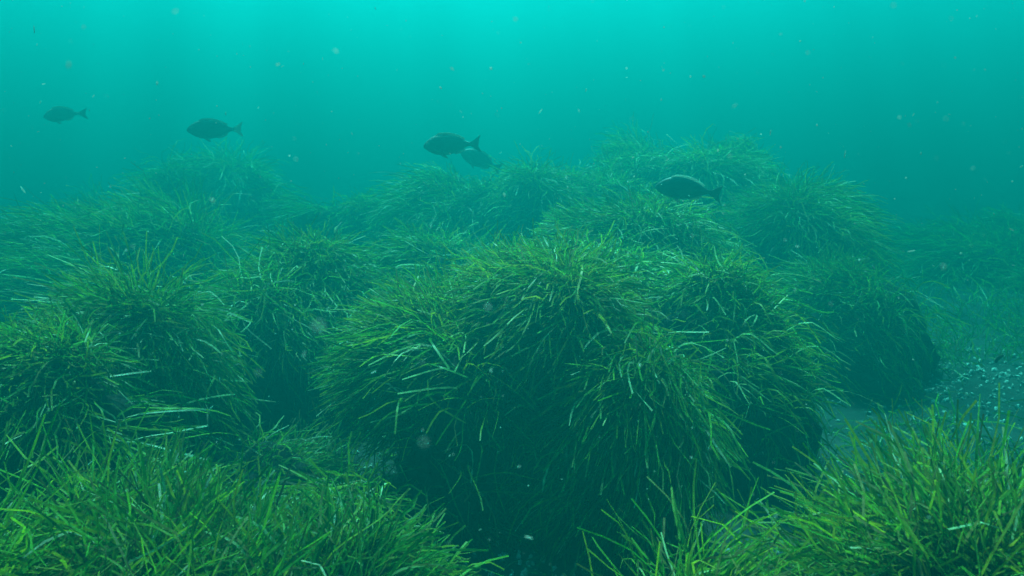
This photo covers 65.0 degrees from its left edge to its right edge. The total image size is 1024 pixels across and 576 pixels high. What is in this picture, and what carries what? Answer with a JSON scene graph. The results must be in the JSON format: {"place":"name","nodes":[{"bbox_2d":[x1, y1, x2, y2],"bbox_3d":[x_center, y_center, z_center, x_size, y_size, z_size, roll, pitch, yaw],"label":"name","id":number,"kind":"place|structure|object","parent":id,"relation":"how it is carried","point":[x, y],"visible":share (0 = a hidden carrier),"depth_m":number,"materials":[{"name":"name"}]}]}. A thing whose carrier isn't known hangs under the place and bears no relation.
{"place":"outdoors","nodes":[
{"label":"outdoors","id":0,"kind":"place"},
{"bbox_2d":[43,106,87,123],"bbox_3d":[-3.762,-1.455,6.763,0.094,0.146,0.352,11,16,41],"label":"fish","id":1,"kind":"object","parent":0,"point":[58,114],"visible":1,"depth_m":6.72},
{"bbox_2d":[187,118,243,141],"bbox_3d":[-2.248,-1.201,6.109,0.409,0.176,0.105,-8,14,-33],"label":"fish","id":2,"kind":"object","parent":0,"point":[207,129],"visible":1,"depth_m":6.07},
{"bbox_2d":[315,323,321,329],"bbox_3d":[-0.060,0.012,0.248,0.002,0.002,0.002,0,12,0],"label":"drifting speck","id":3,"kind":"object","parent":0,"point":[318,326],"visible":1,"depth_m":0.25},
{"bbox_2d":[423,132,481,157],"bbox_3d":[-0.397,-0.945,5.318,0.389,0.170,0.106,0,15,8],"label":"fish","id":4,"kind":"object","parent":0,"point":[443,144],"visible":1,"depth_m":5.30},
{"bbox_2d":[460,148,503,173],"bbox_3d":[-0.264,-1.096,6.940,0.394,0.172,0.136,22,8,-12],"label":"fish","id":5,"kind":"object","parent":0,"point":[473,157],"visible":0.94,"depth_m":6.90},
{"bbox_2d":[0,0,1022,564],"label":"marine snow","id":6,"kind":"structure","parent":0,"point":[504,196],"depth_m":1.80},
{"bbox_2d":[0,139,1023,575],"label":"seabed","id":7,"kind":"structure","parent":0,"point":[956,173],"depth_m":21.18,"materials":[{"name":"teal sand"}]},
{"bbox_2d":[0,173,121,222],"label":"seagrass clump","id":8,"kind":"object","parent":7,"relation":"on","point":[82,198],"visible":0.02,"depth_m":8.90,"materials":[{"name":"green plant"}]},
{"bbox_2d":[0,298,239,545],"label":"seagrass clump","id":9,"kind":"object","parent":7,"relation":"on","point":[78,388],"visible":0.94,"depth_m":2.74,"materials":[{"name":"green plant"}]},
{"bbox_2d":[0,162,271,336],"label":"seagrass clump","id":10,"kind":"object","parent":7,"relation":"on","point":[48,234],"visible":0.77,"depth_m":5.92,"materials":[{"name":"green plant"}]},
{"bbox_2d":[0,224,274,480],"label":"seagrass clump","id":11,"kind":"object","parent":7,"relation":"on","point":[176,333],"visible":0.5,"depth_m":3.30,"materials":[{"name":"green plant"}]},
{"bbox_2d":[0,403,399,575],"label":"seagrass clump","id":12,"kind":"object","parent":7,"relation":"on","point":[100,531],"visible":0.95,"depth_m":1.94,"materials":[{"name":"green plant"}]},
{"bbox_2d":[88,135,318,260],"bbox_3d":[-3.390,-0.749,8.897,2.528,1.998,2.327,8,15,35],"label":"seagrass clump","id":13,"kind":"object","parent":7,"relation":"on","point":[227,173],"visible":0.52,"depth_m":8.57,"materials":[{"name":"green plant"}]},
{"bbox_2d":[167,211,395,441],"bbox_3d":[-1.224,0.187,4.460,1.385,1.169,1.324,0,12,0],"label":"seagrass clump","id":14,"kind":"object","parent":7,"relation":"on","point":[324,277],"visible":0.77,"depth_m":4.20,"materials":[{"name":"green plant"}]},
{"bbox_2d":[206,408,393,512],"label":"seagrass clump","id":15,"kind":"object","parent":7,"relation":"on","point":[276,452],"visible":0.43,"depth_m":3.33,"materials":[{"name":"green plant"}]},
{"bbox_2d":[249,185,413,260],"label":"seagrass clump","id":16,"kind":"object","parent":7,"relation":"on","point":[345,216],"visible":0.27,"depth_m":7.71,"materials":[{"name":"green plant"}]},
{"bbox_2d":[180,463,508,575],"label":"seagrass clump","id":17,"kind":"object","parent":7,"relation":"on","point":[406,560],"visible":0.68,"depth_m":2.11,"materials":[{"name":"green plant"}]},
{"bbox_2d":[251,431,460,559],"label":"seagrass clump","id":18,"kind":"object","parent":7,"relation":"on","point":[313,485],"visible":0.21,"depth_m":2.63,"materials":[{"name":"green plant"}]},
{"bbox_2d":[360,203,526,297],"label":"seagrass clump","id":19,"kind":"object","parent":7,"relation":"on","point":[404,249],"visible":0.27,"depth_m":5.20,"materials":[{"name":"green plant"}]},
{"bbox_2d":[295,248,595,572],"bbox_3d":[-0.208,0.505,3.277,1.334,1.290,1.271,0,12,0],"label":"seagrass clump","id":20,"kind":"object","parent":7,"relation":"on","point":[386,349],"visible":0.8,"depth_m":3.05,"materials":[{"name":"green plant"}]},
{"bbox_2d":[353,148,610,262],"bbox_3d":[-0.077,-0.435,7.213,2.653,1.670,2.034,5,13,24],"label":"seagrass clump","id":21,"kind":"object","parent":7,"relation":"on","point":[449,192],"visible":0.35,"depth_m":6.91,"materials":[{"name":"green plant"}]},
{"bbox_2d":[1,220,1023,573],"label":"short seagrass","id":22,"kind":"object","parent":7,"relation":"on","point":[979,314],"visible":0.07,"depth_m":5.59,"materials":[{"name":"green plant"}]},
{"bbox_2d":[376,215,686,575],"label":"seagrass clump","id":23,"kind":"object","parent":7,"relation":"on","point":[545,293],"visible":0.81,"depth_m":2.99,"materials":[{"name":"green plant"}]},
{"bbox_2d":[455,141,660,256],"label":"seagrass clump","id":24,"kind":"object","parent":7,"relation":"on","point":[544,185],"visible":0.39,"depth_m":6.64,"materials":[{"name":"green plant"}]},
{"bbox_2d":[502,211,700,345],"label":"seagrass clump","id":25,"kind":"object","parent":7,"relation":"on","point":[638,265],"visible":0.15,"depth_m":4.17,"materials":[{"name":"green plant"}]},
{"bbox_2d":[233,367,1023,575],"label":"leaf litter","id":26,"kind":"object","parent":7,"relation":"on","point":[543,574],"visible":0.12,"depth_m":3.35,"materials":[{"name":"plant"}]},
{"bbox_2d":[236,318,1023,575],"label":"rubble","id":27,"kind":"object","parent":7,"relation":"on","point":[554,568],"visible":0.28,"depth_m":4.66,"materials":[{"name":"stone"}]},
{"bbox_2d":[491,305,769,575],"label":"seagrass clump","id":28,"kind":"object","parent":7,"relation":"on","point":[631,407],"visible":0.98,"depth_m":2.78,"materials":[{"name":"green plant"}]},
{"bbox_2d":[523,178,786,300],"bbox_3d":[0.751,0.053,5.149,1.995,1.550,1.602,0,12,0],"label":"seagrass clump","id":29,"kind":"object","parent":7,"relation":"on","point":[653,213],"visible":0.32,"depth_m":4.86,"materials":[{"name":"green plant"}]},
{"bbox_2d":[578,112,792,222],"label":"seagrass clump","id":30,"kind":"object","parent":7,"relation":"on","point":[715,167],"visible":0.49,"depth_m":7.33,"materials":[{"name":"green plant"}]},
{"bbox_2d":[562,458,843,575],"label":"seagrass clump","id":31,"kind":"object","parent":7,"relation":"on","point":[743,561],"visible":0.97,"depth_m":1.83,"materials":[{"name":"green plant"}]},
{"bbox_2d":[634,225,883,514],"bbox_3d":[0.941,0.418,3.823,1.257,1.392,1.503,0,12,0],"label":"seagrass clump","id":32,"kind":"object","parent":7,"relation":"on","point":[730,302],"visible":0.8,"depth_m":3.50,"materials":[{"name":"green plant"}]},
{"bbox_2d":[699,157,912,288],"bbox_3d":[2.434,-0.219,6.662,2.276,1.702,1.975,-7,14,-30],"label":"seagrass clump","id":33,"kind":"object","parent":7,"relation":"on","point":[805,215],"visible":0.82,"depth_m":6.09,"materials":[{"name":"green plant"}]},
{"bbox_2d":[608,382,1023,575],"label":"seagrass clump","id":34,"kind":"object","parent":7,"relation":"on","point":[894,530],"visible":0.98,"depth_m":1.77,"materials":[{"name":"green plant"}]},
{"bbox_2d":[762,238,983,406],"bbox_3d":[2.283,0.256,5.353,1.398,1.183,1.642,0,12,0],"label":"seagrass clump","id":35,"kind":"object","parent":7,"relation":"on","point":[885,335],"visible":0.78,"depth_m":4.89,"materials":[{"name":"green plant"}]},
{"bbox_2d":[873,194,1023,259],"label":"seagrass clump","id":36,"kind":"object","parent":7,"relation":"on","point":[910,230],"visible":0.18,"depth_m":9.10,"materials":[{"name":"green plant"}]},
{"bbox_2d":[884,205,1023,291],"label":"seagrass clump","id":37,"kind":"object","parent":7,"relation":"on","point":[997,255],"visible":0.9,"depth_m":7.96,"materials":[{"name":"green plant"}]},
{"bbox_2d":[0,0,1023,67],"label":"water surface","id":38,"kind":"object","parent":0,"point":[23,3],"visible":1,"depth_m":35.14,"materials":[{"name":"teal liquid"}]},
{"bbox_2d":[0,0,1023,139],"label":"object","id":39,"kind":"structure","parent":0,"point":[866,101],"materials":[{"name":"teal liquid"}]},
{"bbox_2d":[655,175,722,202],"bbox_3d":[1.004,-0.561,4.583,0.375,0.164,0.103,6,28,5],"label":"fish","id":40,"kind":"object","parent":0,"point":[676,187],"visible":1,"depth_m":4.56},
{"bbox_2d":[994,354,1003,362],"bbox_3d":[2.272,0.331,3.756,0.042,0.040,0.016,0,12,0],"label":"drifting scrap","id":41,"kind":"object","parent":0,"point":[998,358],"visible":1,"depth_m":3.75,"materials":[{"name":"teal"}]}
]}

